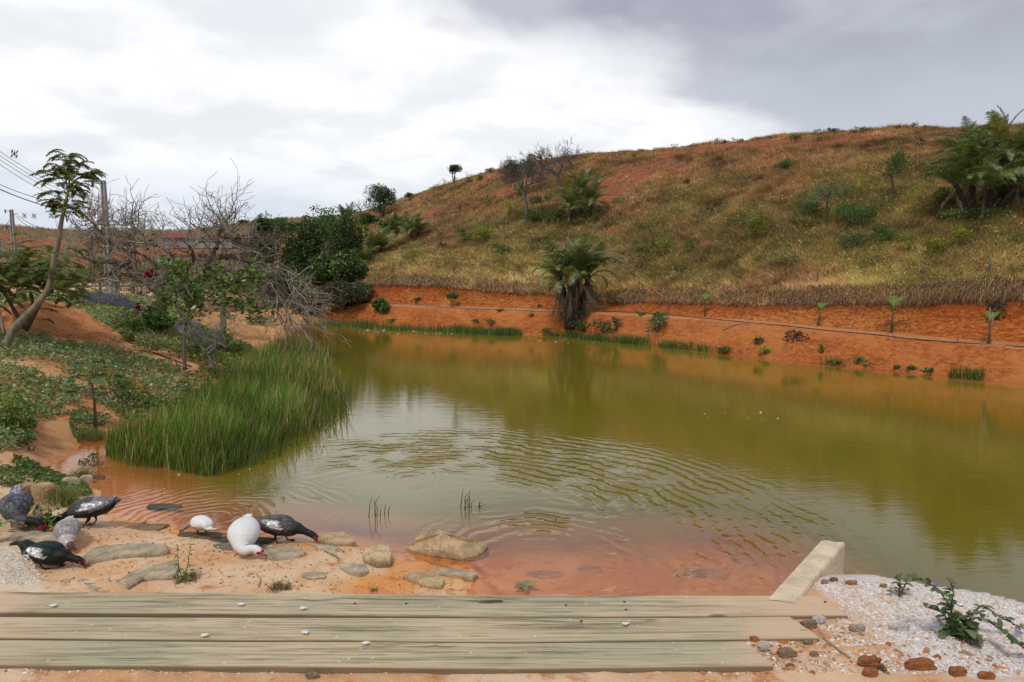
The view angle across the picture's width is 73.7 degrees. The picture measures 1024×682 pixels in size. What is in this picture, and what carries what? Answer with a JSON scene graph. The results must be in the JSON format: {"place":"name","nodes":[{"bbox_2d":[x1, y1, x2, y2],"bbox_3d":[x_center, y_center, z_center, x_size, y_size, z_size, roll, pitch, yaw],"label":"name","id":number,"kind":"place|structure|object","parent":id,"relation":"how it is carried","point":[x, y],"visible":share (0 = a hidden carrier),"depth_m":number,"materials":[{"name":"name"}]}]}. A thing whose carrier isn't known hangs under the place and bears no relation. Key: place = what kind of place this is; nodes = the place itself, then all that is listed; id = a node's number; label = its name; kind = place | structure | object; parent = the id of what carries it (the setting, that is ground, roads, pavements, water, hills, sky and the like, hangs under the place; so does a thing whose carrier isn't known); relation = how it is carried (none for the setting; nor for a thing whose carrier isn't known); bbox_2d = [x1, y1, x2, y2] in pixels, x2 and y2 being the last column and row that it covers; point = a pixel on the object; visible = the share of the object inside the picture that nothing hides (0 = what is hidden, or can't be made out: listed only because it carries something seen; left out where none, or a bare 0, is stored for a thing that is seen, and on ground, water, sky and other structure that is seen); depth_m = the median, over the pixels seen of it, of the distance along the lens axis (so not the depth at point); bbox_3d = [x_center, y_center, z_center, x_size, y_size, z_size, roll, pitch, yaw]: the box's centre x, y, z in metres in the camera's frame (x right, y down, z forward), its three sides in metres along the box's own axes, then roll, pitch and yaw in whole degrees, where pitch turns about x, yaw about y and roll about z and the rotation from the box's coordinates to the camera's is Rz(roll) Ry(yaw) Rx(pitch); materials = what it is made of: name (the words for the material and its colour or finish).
{"place":"outdoors","nodes":[
{"label":"outdoors","id":0,"kind":"place"},
{"bbox_2d":[0,214,335,311],"bbox_3d":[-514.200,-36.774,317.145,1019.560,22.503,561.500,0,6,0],"label":"hills","id":1,"kind":"structure","parent":0,"point":[49,238],"depth_m":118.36,"materials":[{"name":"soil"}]},
{"bbox_2d":[158,233,241,248],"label":"long building","id":2,"kind":"structure","parent":1,"relation":"on","point":[201,245],"depth_m":107.04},
{"bbox_2d":[0,283,1023,681],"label":"ground","id":3,"kind":"structure","parent":0,"point":[510,561],"depth_m":6.26,"materials":[{"name":"soil"}]},
{"bbox_2d":[0,387,38,435],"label":"bank shrub","id":4,"kind":"object","parent":3,"relation":"on","point":[13,413],"visible":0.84,"depth_m":9.68,"materials":[{"name":"green plant"}]},
{"bbox_2d":[0,546,48,592],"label":"concrete slab","id":5,"kind":"structure","parent":3,"relation":"on","point":[35,586],"depth_m":3.58,"materials":[{"name":"concrete"}]},
{"bbox_2d":[5,529,57,541],"bbox_3d":[-4.676,1.927,6.651,0.735,0.083,0.321,1,6,11],"label":"rock","id":6,"kind":"object","parent":3,"relation":"on","point":[34,535],"visible":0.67,"depth_m":6.62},
{"bbox_2d":[0,484,46,531],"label":"duck","id":7,"kind":"object","parent":6,"relation":"on","point":[16,503],"visible":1,"depth_m":6.75},
{"bbox_2d":[9,499,63,531],"bbox_3d":[-4.744,1.770,6.885,0.406,0.331,0.405,1,6,10],"label":"leafy plant","id":8,"kind":"object","parent":3,"relation":"on","point":[49,515],"visible":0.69,"depth_m":6.90,"materials":[{"name":"green plant"}]},
{"bbox_2d":[30,482,55,504],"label":"rock","id":9,"kind":"object","parent":3,"relation":"on","point":[37,488],"visible":0.53,"depth_m":7.48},
{"bbox_2d":[8,539,86,570],"bbox_3d":[-4.095,1.882,6.018,0.754,0.233,0.240,1,6,8],"label":"duck","id":10,"kind":"object","parent":3,"relation":"on","point":[50,552],"visible":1,"depth_m":5.95},
{"bbox_2d":[0,232,101,330],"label":"feathery tree","id":11,"kind":"object","parent":3,"relation":"on","point":[61,282],"visible":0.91,"depth_m":14.78,"materials":[{"name":"green plant"}]},
{"bbox_2d":[0,149,106,348],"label":"leaning young tree","id":12,"kind":"object","parent":3,"relation":"on","point":[29,312],"visible":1,"depth_m":13.79,"materials":[{"name":"green plant"}]},
{"bbox_2d":[0,299,124,346],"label":"earth mound","id":13,"kind":"object","parent":3,"relation":"on","point":[72,322],"visible":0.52,"depth_m":16.95,"materials":[{"name":"soil"}]},
{"bbox_2d":[30,478,103,508],"bbox_3d":[-4.943,1.683,7.555,0.714,0.276,0.868,0,6,0],"label":"grass tuft","id":14,"kind":"object","parent":3,"relation":"on","point":[64,499],"visible":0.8,"depth_m":7.50,"materials":[{"name":"green plant"}]},
{"bbox_2d":[53,515,81,553],"bbox_3d":[-4.239,1.829,6.517,0.226,0.240,0.618,-3,7,-30],"label":"duck","id":15,"kind":"object","parent":3,"relation":"on","point":[66,531],"visible":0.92,"depth_m":6.39},
{"bbox_2d":[47,496,130,527],"bbox_3d":[-4.354,1.765,7.025,0.826,0.307,0.257,-1,6,-12],"label":"duck","id":16,"kind":"object","parent":3,"relation":"on","point":[88,508],"visible":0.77,"depth_m":6.95},
{"bbox_2d":[71,423,110,442],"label":"grass tuft","id":17,"kind":"object","parent":3,"relation":"on","point":[94,434],"visible":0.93,"depth_m":10.95,"materials":[{"name":"green plant"}]},
{"bbox_2d":[62,360,123,429],"bbox_3d":[-6.859,0.964,11.150,0.880,1.244,0.908,0,6,0],"label":"broad leaved sapling","id":18,"kind":"object","parent":3,"relation":"on","point":[100,381],"visible":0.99,"depth_m":11.12,"materials":[{"name":"green plant"}]},
{"bbox_2d":[67,292,135,307],"bbox_3d":[-15.001,-1.233,25.007,3.652,1.154,1.743,0,6,0],"label":"gravel heap","id":19,"kind":"object","parent":3,"relation":"on","point":[123,302],"visible":0.32,"depth_m":24.57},
{"bbox_2d":[67,277,136,292],"bbox_3d":[-18.656,-2.535,30.884,3.400,0.750,0.130,0,6,0],"label":"wooden fence","id":20,"kind":"object","parent":3,"relation":"on","point":[116,285],"visible":0.26,"depth_m":30.82,"materials":[{"name":"grey wood"}]},
{"bbox_2d":[91,180,114,293],"bbox_3d":[-15.998,-3.886,26.724,0.515,4.720,0.297,0,6,0],"label":"utility pole","id":21,"kind":"object","parent":3,"relation":"on","point":[104,193],"visible":0.38,"depth_m":26.67,"materials":[{"name":"wood"}]},
{"bbox_2d":[108,374,135,403],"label":"bank shrub","id":22,"kind":"object","parent":3,"relation":"on","point":[121,381],"visible":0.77,"depth_m":12.54,"materials":[{"name":"green plant"}]},
{"bbox_2d":[82,543,169,565],"bbox_3d":[-3.553,1.962,6.303,0.755,0.106,0.352,-2,6,-19],"label":"rock","id":23,"kind":"object","parent":3,"relation":"on","point":[95,555],"visible":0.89,"depth_m":6.24,"materials":[{"name":"stone"}]},
{"bbox_2d":[0,289,255,496],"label":"ground cover","id":24,"kind":"object","parent":3,"relation":"on","point":[29,345],"visible":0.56,"depth_m":13.77,"materials":[{"name":"green plant"}]},
{"bbox_2d":[110,306,148,332],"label":"bank shrub","id":25,"kind":"object","parent":3,"relation":"on","point":[134,324],"visible":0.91,"depth_m":18.94,"materials":[{"name":"green plant"}]},
{"bbox_2d":[114,266,168,295],"bbox_3d":[-19.304,-3.099,36.056,2.895,1.725,2.559,0,6,0],"label":"bank shrub","id":26,"kind":"object","parent":3,"relation":"on","point":[129,289],"visible":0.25,"depth_m":35.84,"materials":[{"name":"green plant"}]},
{"bbox_2d":[124,524,169,530],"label":"rock","id":27,"kind":"object","parent":3,"relation":"on","point":[149,527],"visible":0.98,"depth_m":7.11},
{"bbox_2d":[116,560,178,589],"bbox_3d":[-3.105,2.015,5.830,0.525,0.100,0.416,-4,7,-35],"label":"rock","id":28,"kind":"object","parent":3,"relation":"on","point":[166,570],"visible":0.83,"depth_m":5.80,"materials":[{"name":"stone"}]},
{"bbox_2d":[130,336,172,354],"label":"bank shrub","id":29,"kind":"object","parent":3,"relation":"on","point":[157,344],"visible":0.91,"depth_m":17.54,"materials":[{"name":"green plant"}]},
{"bbox_2d":[141,305,174,334],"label":"shrub","id":30,"kind":"object","parent":3,"relation":"on","point":[156,320],"visible":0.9,"depth_m":19.51,"materials":[{"name":"green plant"}]},
{"bbox_2d":[172,544,196,583],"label":"shore plant","id":31,"kind":"object","parent":3,"relation":"on","point":[182,569],"visible":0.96,"depth_m":5.75,"materials":[{"name":"green plant"}]},
{"bbox_2d":[31,159,350,358],"bbox_3d":[-9.452,-2.254,20.183,9.409,6.050,4.484,0,6,0],"label":"old bare tree","id":32,"kind":"object","parent":3,"relation":"on","point":[132,271],"visible":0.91,"depth_m":19.90,"materials":[{"name":"grey plant"}]},
{"bbox_2d":[179,515,216,534],"bbox_3d":[-3.120,1.872,6.873,0.544,0.218,0.181,4,7,31],"label":"duck","id":33,"kind":"object","parent":3,"relation":"on","point":[197,523],"visible":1,"depth_m":6.80},
{"bbox_2d":[177,322,218,354],"bbox_3d":[-8.526,0.053,18.551,1.228,1.086,1.088,0,6,0],"label":"bank shrub","id":34,"kind":"object","parent":3,"relation":"on","point":[196,348],"visible":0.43,"depth_m":18.37,"materials":[{"name":"green plant"}]},
{"bbox_2d":[177,532,223,538],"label":"rock","id":35,"kind":"object","parent":3,"relation":"on","point":[210,535],"visible":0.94,"depth_m":6.89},
{"bbox_2d":[176,366,234,397],"bbox_3d":[-6.387,0.967,14.123,1.258,0.886,0.959,0,6,0],"label":"bank shrub","id":36,"kind":"object","parent":3,"relation":"on","point":[196,383],"visible":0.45,"depth_m":14.13,"materials":[{"name":"green plant"}]},
{"bbox_2d":[139,250,276,369],"bbox_3d":[-6.112,-0.639,13.840,2.782,2.396,1.228,0,6,0],"label":"leafy young tree","id":37,"kind":"object","parent":3,"relation":"on","point":[253,275],"visible":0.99,"depth_m":13.72,"materials":[{"name":"green plant"}]},
{"bbox_2d":[176,307,239,369],"bbox_3d":[-5.799,-0.039,13.216,1.157,1.232,0.862,-4,7,-34],"label":"shrub","id":38,"kind":"object","parent":3,"relation":"on","point":[208,348],"visible":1,"depth_m":13.26,"materials":[{"name":"grey plant"}]},
{"bbox_2d":[191,316,270,339],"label":"sand spit","id":39,"kind":"structure","parent":3,"relation":"on","point":[246,331],"depth_m":25.02,"materials":[{"name":"sand"}]},
{"bbox_2d":[28,517,452,592],"bbox_3d":[-2.722,1.975,6.426,4.648,0.129,1.513,0,6,0],"label":"grain and grit","id":40,"kind":"object","parent":3,"relation":"on","point":[224,562],"visible":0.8,"depth_m":6.06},
{"bbox_2d":[210,536,277,543],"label":"rock","id":41,"kind":"object","parent":3,"relation":"on","point":[259,540],"visible":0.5,"depth_m":6.76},
{"bbox_2d":[227,513,265,558],"bbox_3d":[-2.534,1.833,6.451,0.297,0.294,0.747,-3,7,-26],"label":"duck","id":42,"kind":"object","parent":3,"relation":"on","point":[243,533],"visible":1,"depth_m":6.28},
{"bbox_2d":[263,545,306,560],"bbox_3d":[-2.159,1.991,6.367,0.448,0.076,0.354,4,7,37],"label":"rock","id":43,"kind":"object","parent":3,"relation":"on","point":[278,552],"visible":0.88,"depth_m":6.33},
{"bbox_2d":[256,514,318,543],"bbox_3d":[-2.284,1.859,6.747,0.784,0.268,0.246,1,6,6],"label":"duck","id":44,"kind":"object","parent":3,"relation":"on","point":[276,525],"visible":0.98,"depth_m":6.68},
{"bbox_2d":[272,204,334,286],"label":"dense tree","id":45,"kind":"object","parent":3,"relation":"on","point":[307,250],"visible":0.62,"depth_m":43.24,"materials":[{"name":"green plant"}]},
{"bbox_2d":[311,544,343,557],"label":"rock","id":46,"kind":"object","parent":3,"relation":"on","point":[331,549],"visible":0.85,"depth_m":6.49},
{"bbox_2d":[319,531,356,546],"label":"rock","id":47,"kind":"object","parent":3,"relation":"on","point":[343,538],"visible":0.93,"depth_m":6.68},
{"bbox_2d":[334,563,368,576],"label":"rock","id":48,"kind":"object","parent":3,"relation":"on","point":[357,569],"visible":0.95,"depth_m":6.04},
{"bbox_2d":[363,544,392,567],"bbox_3d":[-1.240,1.994,6.329,0.291,0.117,0.392,0,6,0],"label":"rock","id":49,"kind":"object","parent":3,"relation":"on","point":[378,556],"visible":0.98,"depth_m":6.22,"materials":[{"name":"stone"}]},
{"bbox_2d":[0,640,772,674],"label":"plank","id":50,"kind":"object","parent":3,"relation":"on","point":[438,658],"visible":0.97,"depth_m":2.83,"materials":[{"name":"wood"}]},
{"bbox_2d":[0,617,819,643],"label":"plank","id":51,"kind":"object","parent":3,"relation":"on","point":[503,631],"visible":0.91,"depth_m":3.04,"materials":[{"name":"wood"}]},
{"bbox_2d":[0,592,847,619],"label":"plank","id":52,"kind":"object","parent":3,"relation":"on","point":[179,605],"visible":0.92,"depth_m":3.25,"materials":[{"name":"wood"}]},
{"bbox_2d":[403,572,444,589],"bbox_3d":[-0.732,2.077,5.912,0.432,0.098,0.228,5,8,38],"label":"rock","id":53,"kind":"object","parent":3,"relation":"on","point":[430,580],"visible":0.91,"depth_m":5.86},
{"bbox_2d":[406,529,489,561],"bbox_3d":[-0.629,1.981,6.523,0.832,0.303,0.277,0,6,0],"label":"rock","id":54,"kind":"object","parent":3,"relation":"on","point":[437,543],"visible":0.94,"depth_m":6.53,"materials":[{"name":"stone"}]},
{"bbox_2d":[429,568,477,582],"bbox_3d":[-0.516,2.078,6.057,0.459,0.106,0.177,2,6,15],"label":"rock","id":55,"kind":"object","parent":3,"relation":"on","point":[463,574],"visible":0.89,"depth_m":6.00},
{"bbox_2d":[0,547,1023,675],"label":"loose gravel","id":56,"kind":"structure","parent":3,"relation":"on","point":[925,650],"depth_m":2.98,"materials":[{"name":"gravel"}]},
{"bbox_2d":[904,657,937,670],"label":"clod","id":57,"kind":"object","parent":56,"relation":"on","point":[921,664],"visible":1,"depth_m":2.77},
{"bbox_2d":[905,571,1023,647],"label":"flowering weed","id":58,"kind":"object","parent":56,"relation":"on","point":[966,628],"visible":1,"depth_m":2.97,"materials":[{"name":"green plant"}]},
{"bbox_2d":[525,570,562,578],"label":"rock","id":59,"kind":"object","parent":3,"relation":"on","point":[544,574],"visible":1,"depth_m":6.19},
{"bbox_2d":[682,567,728,578],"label":"rock","id":60,"kind":"object","parent":3,"relation":"on","point":[705,572],"visible":1,"depth_m":6.27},
{"bbox_2d":[726,555,756,565],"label":"rock","id":61,"kind":"object","parent":3,"relation":"on","point":[744,560],"visible":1,"depth_m":6.63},
{"bbox_2d":[768,540,844,602],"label":"concrete wall","id":62,"kind":"structure","parent":3,"relation":"on","point":[823,558],"depth_m":3.67,"materials":[{"name":"concrete"}]},
{"bbox_2d":[856,654,881,666],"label":"clod","id":63,"kind":"object","parent":3,"relation":"on","point":[865,660],"visible":0.85,"depth_m":2.79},
{"bbox_2d":[887,572,913,596],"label":"weed","id":64,"kind":"object","parent":3,"relation":"on","point":[906,578],"visible":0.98,"depth_m":3.38,"materials":[{"name":"green plant"}]},
{"bbox_2d":[0,0,1023,230],"label":"sky","id":65,"kind":"structure","parent":0,"point":[311,102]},
{"bbox_2d":[187,323,1023,601],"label":"water","id":66,"kind":"structure","parent":0,"point":[880,473],"depth_m":10.19,"materials":[{"name":"liquid"}]},
{"bbox_2d":[100,329,355,476],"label":"reeds","id":67,"kind":"object","parent":66,"relation":"on","point":[207,432],"visible":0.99,"depth_m":11.09,"materials":[{"name":"green plant"}]},
{"bbox_2d":[275,314,987,380],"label":"shore reeds","id":68,"kind":"object","parent":66,"relation":"on","point":[499,331],"visible":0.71,"depth_m":27.61,"materials":[{"name":"green plant"}]},
{"bbox_2d":[261,131,1023,386],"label":"hillside","id":69,"kind":"structure","parent":0,"point":[998,359],"depth_m":23.39,"materials":[{"name":"soil"}]},
{"bbox_2d":[4,209,18,269],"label":"utility pole","id":70,"kind":"object","parent":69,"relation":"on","point":[12,225],"visible":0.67,"depth_m":51.34,"materials":[{"name":"wood"}]},
{"bbox_2d":[239,211,278,269],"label":"dense tree","id":71,"kind":"object","parent":69,"relation":"on","point":[264,222],"visible":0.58,"depth_m":51.03,"materials":[{"name":"green plant"}]},
{"bbox_2d":[251,264,316,305],"bbox_3d":[-12.906,-3.133,38.752,3.021,2.463,3.304,6,8,44],"label":"dense tree","id":72,"kind":"object","parent":69,"relation":"on","point":[298,269],"visible":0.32,"depth_m":38.52,"materials":[{"name":"green plant"}]},
{"bbox_2d":[305,253,339,286],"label":"dense tree","id":73,"kind":"object","parent":69,"relation":"on","point":[321,268],"visible":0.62,"depth_m":39.13,"materials":[{"name":"green plant"}]},
{"bbox_2d":[305,280,376,312],"bbox_3d":[-8.964,-2.283,35.562,3.371,1.816,3.270,6,8,44],"label":"dense bush","id":74,"kind":"object","parent":69,"relation":"on","point":[346,294],"visible":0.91,"depth_m":34.79,"materials":[{"name":"green plant"}]},
{"bbox_2d":[315,207,369,258],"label":"dense tree","id":75,"kind":"object","parent":69,"relation":"on","point":[342,239],"visible":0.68,"depth_m":42.08,"materials":[{"name":"green plant"}]},
{"bbox_2d":[328,248,369,285],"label":"dense tree","id":76,"kind":"object","parent":69,"relation":"on","point":[351,267],"visible":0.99,"depth_m":37.02,"materials":[{"name":"green plant"}]},
{"bbox_2d":[353,241,380,262],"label":"palm tree","id":77,"kind":"object","parent":69,"relation":"on","point":[365,252],"visible":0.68,"depth_m":42.06,"materials":[{"name":"green plant"}]},
{"bbox_2d":[362,224,395,254],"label":"palm tree","id":78,"kind":"object","parent":69,"relation":"on","point":[381,240],"visible":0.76,"depth_m":44.06,"materials":[{"name":"green plant"}]},
{"bbox_2d":[363,182,396,217],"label":"round tree","id":79,"kind":"object","parent":69,"relation":"on","point":[382,195],"visible":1,"depth_m":63.78,"materials":[{"name":"green plant"}]},
{"bbox_2d":[371,297,391,314],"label":"dense bush","id":80,"kind":"object","parent":69,"relation":"on","point":[381,305],"visible":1,"depth_m":33.84,"materials":[{"name":"green plant"}]},
{"bbox_2d":[372,210,409,236],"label":"palm tree","id":81,"kind":"object","parent":69,"relation":"on","point":[393,225],"visible":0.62,"depth_m":48.95,"materials":[{"name":"green plant"}]},
{"bbox_2d":[393,211,432,239],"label":"palm tree","id":82,"kind":"object","parent":69,"relation":"on","point":[415,224],"visible":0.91,"depth_m":45.03,"materials":[{"name":"green plant"}]},
{"bbox_2d":[471,224,498,242],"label":"shrub","id":83,"kind":"object","parent":69,"relation":"on","point":[487,233],"visible":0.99,"depth_m":38.60,"materials":[{"name":"green plant"}]},
{"bbox_2d":[498,152,561,224],"bbox_3d":[0.992,-8.812,39.989,3.822,4.360,3.403,0,6,0],"label":"bare tree","id":84,"kind":"object","parent":69,"relation":"on","point":[538,173],"visible":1,"depth_m":39.46,"materials":[{"name":"grey plant"}]},
{"bbox_2d":[521,137,582,186],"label":"bare tree","id":85,"kind":"object","parent":69,"relation":"on","point":[560,162],"visible":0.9,"depth_m":44.20,"materials":[{"name":"grey plant"}]},
{"bbox_2d":[531,233,624,328],"bbox_3d":[2.690,-2.291,28.055,3.908,4.096,3.288,-3,7,-23],"label":"palm tree","id":86,"kind":"object","parent":69,"relation":"on","point":[575,263],"visible":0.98,"depth_m":27.61,"materials":[{"name":"green plant"}]},
{"bbox_2d":[549,167,612,221],"bbox_3d":[3.898,-7.990,37.861,3.425,3.449,2.927,4,7,31],"label":"palm tree","id":87,"kind":"object","parent":69,"relation":"on","point":[571,196],"visible":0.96,"depth_m":37.60,"materials":[{"name":"green plant"}]},
{"bbox_2d":[261,122,1023,305],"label":"hillside grass","id":88,"kind":"structure","parent":69,"relation":"on","point":[749,159],"depth_m":31.86,"materials":[{"name":"plant"}]},
{"bbox_2d":[262,141,1023,302],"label":"undergrowth","id":89,"kind":"object","parent":69,"relation":"on","point":[800,225],"visible":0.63,"depth_m":28.87,"materials":[{"name":"green plant"}]},
{"bbox_2d":[645,313,669,332],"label":"bank plant","id":90,"kind":"object","parent":69,"relation":"on","point":[656,319],"visible":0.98,"depth_m":24.77,"materials":[{"name":"green plant"}]},
{"bbox_2d":[359,272,1023,310],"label":"hanging grass","id":91,"kind":"structure","parent":69,"relation":"on","point":[1015,286],"depth_m":22.77,"materials":[{"name":"plant"}]},
{"bbox_2d":[746,211,769,239],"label":"shrub","id":92,"kind":"object","parent":69,"relation":"on","point":[756,221],"visible":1,"depth_m":27.71,"materials":[{"name":"green plant"}]},
{"bbox_2d":[786,199,822,215],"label":"shrub","id":93,"kind":"object","parent":69,"relation":"on","point":[809,205],"visible":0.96,"depth_m":27.91,"materials":[{"name":"green plant"}]},
{"bbox_2d":[609,311,1023,346],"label":"pipe","id":94,"kind":"object","parent":69,"relation":"on","point":[830,330],"visible":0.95,"depth_m":20.25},
{"bbox_2d":[800,177,855,224],"bbox_3d":[12.323,-5.410,26.686,1.927,2.085,1.772,0,6,0],"label":"tree","id":95,"kind":"object","parent":69,"relation":"on","point":[843,193],"visible":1,"depth_m":26.59,"materials":[{"name":"green plant"}]},
{"bbox_2d":[830,199,877,225],"bbox_3d":[13.149,-4.810,26.055,1.964,1.299,1.546,-3,7,-28],"label":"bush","id":96,"kind":"object","parent":69,"relation":"on","point":[855,212],"visible":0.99,"depth_m":25.71,"materials":[{"name":"green plant"}]},
{"bbox_2d":[833,230,884,247],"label":"shrub","id":97,"kind":"object","parent":69,"relation":"on","point":[857,239],"visible":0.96,"depth_m":24.24,"materials":[{"name":"green plant"}]},
{"bbox_2d":[871,223,896,241],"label":"shrub","id":98,"kind":"object","parent":69,"relation":"on","point":[884,230],"visible":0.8,"depth_m":24.14,"materials":[{"name":"green plant"}]},
{"bbox_2d":[873,149,912,198],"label":"tree","id":99,"kind":"object","parent":69,"relation":"on","point":[897,159],"visible":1,"depth_m":26.78,"materials":[{"name":"green plant"}]},
{"bbox_2d":[883,296,902,332],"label":"young palm","id":100,"kind":"object","parent":69,"relation":"on","point":[893,302],"visible":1,"depth_m":19.76,"materials":[{"name":"green plant"}]},
{"bbox_2d":[894,232,919,251],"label":"shrub","id":101,"kind":"object","parent":69,"relation":"on","point":[907,239],"visible":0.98,"depth_m":23.11,"materials":[{"name":"green plant"}]},
{"bbox_2d":[921,236,950,256],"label":"shrub","id":102,"kind":"object","parent":69,"relation":"on","point":[933,242],"visible":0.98,"depth_m":22.16,"materials":[{"name":"green plant"}]},
{"bbox_2d":[933,186,957,206],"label":"shrub","id":103,"kind":"object","parent":69,"relation":"on","point":[940,193],"visible":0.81,"depth_m":25.03,"materials":[{"name":"green plant"}]},
{"bbox_2d":[948,224,975,246],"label":"shrub","id":104,"kind":"object","parent":69,"relation":"on","point":[962,234],"visible":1,"depth_m":22.18,"materials":[{"name":"green plant"}]},
{"bbox_2d":[915,105,1023,217],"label":"palm tree","id":105,"kind":"object","parent":69,"relation":"on","point":[965,159],"visible":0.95,"depth_m":23.43,"materials":[{"name":"green plant"}]},
{"bbox_2d":[937,207,1005,219],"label":"shrub","id":106,"kind":"object","parent":69,"relation":"on","point":[951,212],"visible":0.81,"depth_m":23.60,"materials":[{"name":"green plant"}]},
{"bbox_2d":[985,299,1007,321],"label":"bank plant","id":107,"kind":"object","parent":69,"relation":"on","point":[996,305],"visible":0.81,"depth_m":18.75,"materials":[{"name":"green plant"}]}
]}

